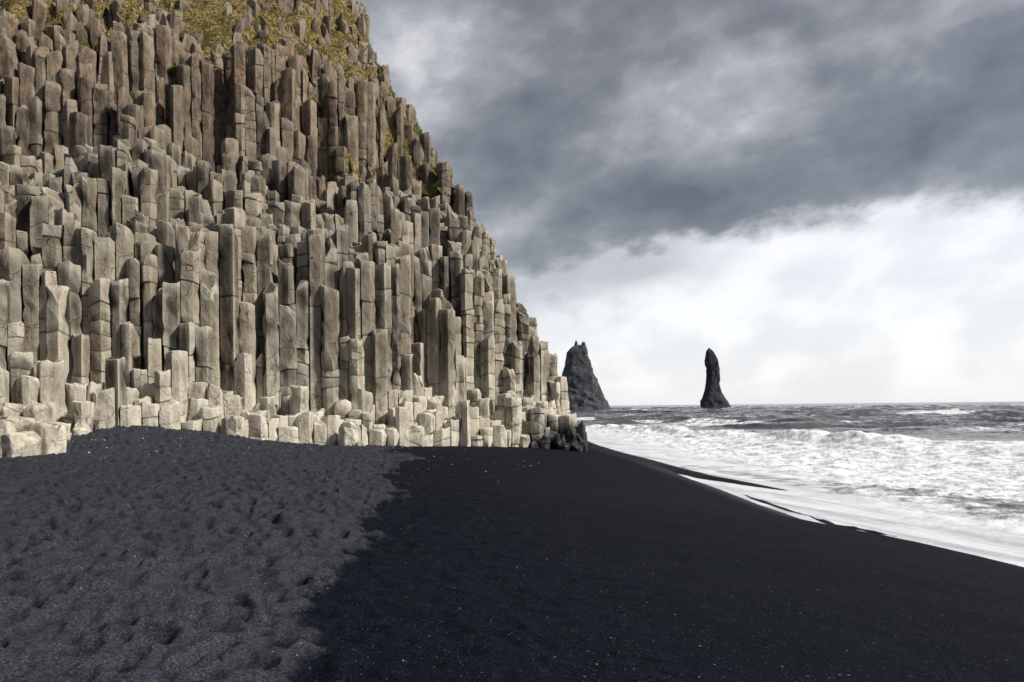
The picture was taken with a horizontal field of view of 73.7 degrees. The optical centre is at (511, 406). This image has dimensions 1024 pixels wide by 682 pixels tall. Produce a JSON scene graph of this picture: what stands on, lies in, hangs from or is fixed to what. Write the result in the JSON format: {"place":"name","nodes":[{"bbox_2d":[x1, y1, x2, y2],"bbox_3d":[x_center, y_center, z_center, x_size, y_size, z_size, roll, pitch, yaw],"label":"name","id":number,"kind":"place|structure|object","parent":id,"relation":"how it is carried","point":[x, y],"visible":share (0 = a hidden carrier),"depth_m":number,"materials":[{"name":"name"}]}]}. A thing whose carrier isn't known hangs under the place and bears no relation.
{"place":"outdoors","nodes":[
{"label":"outdoors","id":0,"kind":"place"},
{"bbox_2d":[0,0,585,447],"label":"basalt cliff","id":1,"kind":"structure","parent":0,"point":[258,216],"depth_m":35.65,"materials":[{"name":"grey stone"}]},
{"bbox_2d":[0,425,1023,681],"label":"black sand beach","id":2,"kind":"structure","parent":0,"point":[210,557],"depth_m":6.29,"materials":[{"name":"black sand"}]},
{"bbox_2d":[0,419,16,456],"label":"boulder","id":3,"kind":"object","parent":2,"relation":"on","point":[7,426],"visible":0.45,"depth_m":20.82,"materials":[{"name":"beige stone"}]},
{"bbox_2d":[1,431,41,457],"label":"boulder","id":4,"kind":"object","parent":2,"relation":"on","point":[25,443],"visible":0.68,"depth_m":20.85,"materials":[{"name":"beige stone"}]},
{"bbox_2d":[0,416,39,431],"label":"boulder","id":5,"kind":"object","parent":4,"relation":"on","point":[22,424],"visible":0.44,"depth_m":22.04,"materials":[{"name":"beige stone"}]},
{"bbox_2d":[0,402,23,416],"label":"boulder","id":6,"kind":"object","parent":5,"relation":"on","point":[10,409],"visible":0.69,"depth_m":22.75,"materials":[{"name":"beige stone"}]},
{"bbox_2d":[23,404,52,420],"bbox_3d":[-16.142,0.343,23.209,0.799,0.850,0.820,-1,0,0],"label":"boulder","id":7,"kind":"object","parent":5,"relation":"on","point":[41,412],"visible":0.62,"depth_m":22.96,"materials":[{"name":"beige stone"}]},
{"bbox_2d":[28,421,67,454],"bbox_3d":[-14.858,1.087,21.882,1.129,1.261,1.042,-1,0,0],"label":"boulder","id":8,"kind":"object","parent":2,"relation":"on","point":[53,435],"visible":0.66,"depth_m":21.54,"materials":[{"name":"beige stone"}]},
{"bbox_2d":[72,428,86,435],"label":"stone","id":9,"kind":"object","parent":2,"relation":"on","point":[77,431],"visible":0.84,"depth_m":24.75,"materials":[{"name":"beige stone"}]},
{"bbox_2d":[220,415,245,436],"bbox_3d":[-11.510,0.902,28.219,0.951,1.065,0.879,-1,0,44],"label":"boulder","id":10,"kind":"object","parent":2,"relation":"on","point":[232,425],"visible":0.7,"depth_m":27.87,"materials":[{"name":"beige stone"}]},
{"bbox_2d":[35,428,538,554],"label":"pebbles","id":11,"kind":"object","parent":2,"relation":"on","point":[451,464],"visible":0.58,"depth_m":23.17,"materials":[{"name":"grey stone"}]},
{"bbox_2d":[338,426,357,445],"bbox_3d":[-7.424,1.436,30.899,0.828,1.076,0.944,-1,0,0],"label":"boulder","id":12,"kind":"object","parent":2,"relation":"on","point":[347,436],"visible":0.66,"depth_m":30.52,"materials":[{"name":"beige stone"}]},
{"bbox_2d":[356,441,366,445],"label":"stone","id":13,"kind":"object","parent":2,"relation":"on","point":[359,443],"visible":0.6,"depth_m":30.62,"materials":[{"name":"beige stone"}]},
{"bbox_2d":[536,435,550,448],"bbox_3d":[1.750,1.970,38.118,0.918,0.910,0.909,-1,0,-28],"label":"wet rock","id":14,"kind":"object","parent":2,"relation":"on","point":[544,442],"visible":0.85,"depth_m":37.74,"materials":[{"name":"black stone"}]},
{"bbox_2d":[549,433,566,448],"bbox_3d":[2.601,2.008,38.624,0.893,0.984,1.057,-1,0,-38],"label":"wet rock","id":15,"kind":"object","parent":2,"relation":"on","point":[557,438],"visible":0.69,"depth_m":38.39,"materials":[{"name":"black stone"}]},
{"bbox_2d":[556,441,570,450],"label":"wet rock","id":16,"kind":"object","parent":2,"relation":"on","point":[562,445],"visible":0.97,"depth_m":37.67,"materials":[{"name":"black stone"}]},
{"bbox_2d":[565,426,576,442],"bbox_3d":[3.344,1.867,38.965,0.766,1.512,0.952,-1,0,0],"label":"wet rock","id":17,"kind":"object","parent":2,"relation":"on","point":[571,435],"visible":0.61,"depth_m":38.69,"materials":[{"name":"black stone"}]},
{"bbox_2d":[568,440,584,451],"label":"wet rock","id":18,"kind":"object","parent":2,"relation":"on","point":[576,445],"visible":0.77,"depth_m":37.98,"materials":[{"name":"black stone"}]},
{"bbox_2d":[576,420,587,451],"bbox_3d":[4.045,1.757,39.621,0.667,1.982,0.849,-1,0,0],"label":"wet rock","id":19,"kind":"object","parent":2,"relation":"on","point":[581,434],"visible":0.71,"depth_m":39.40,"materials":[{"name":"black stone"}]},
{"bbox_2d":[351,0,1023,405],"label":"sky","id":20,"kind":"structure","parent":0,"point":[822,198],"materials":[{"name":"grey"}]},
{"bbox_2d":[570,401,1023,566],"bbox_3d":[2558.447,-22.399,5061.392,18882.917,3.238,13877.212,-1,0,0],"label":"sea","id":21,"kind":"structure","parent":0,"point":[948,475],"depth_m":36.10,"materials":[{"name":"liquid"}]},
{"bbox_2d":[562,341,610,409],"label":"sea stack","id":22,"kind":"object","parent":21,"relation":"in","point":[584,391],"visible":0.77,"depth_m":394.00,"materials":[{"name":"grey stone"}]},
{"bbox_2d":[700,348,731,407],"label":"sea stack","id":23,"kind":"object","parent":21,"relation":"in","point":[713,396],"visible":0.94,"depth_m":426.98,"materials":[{"name":"grey stone"}]}
]}

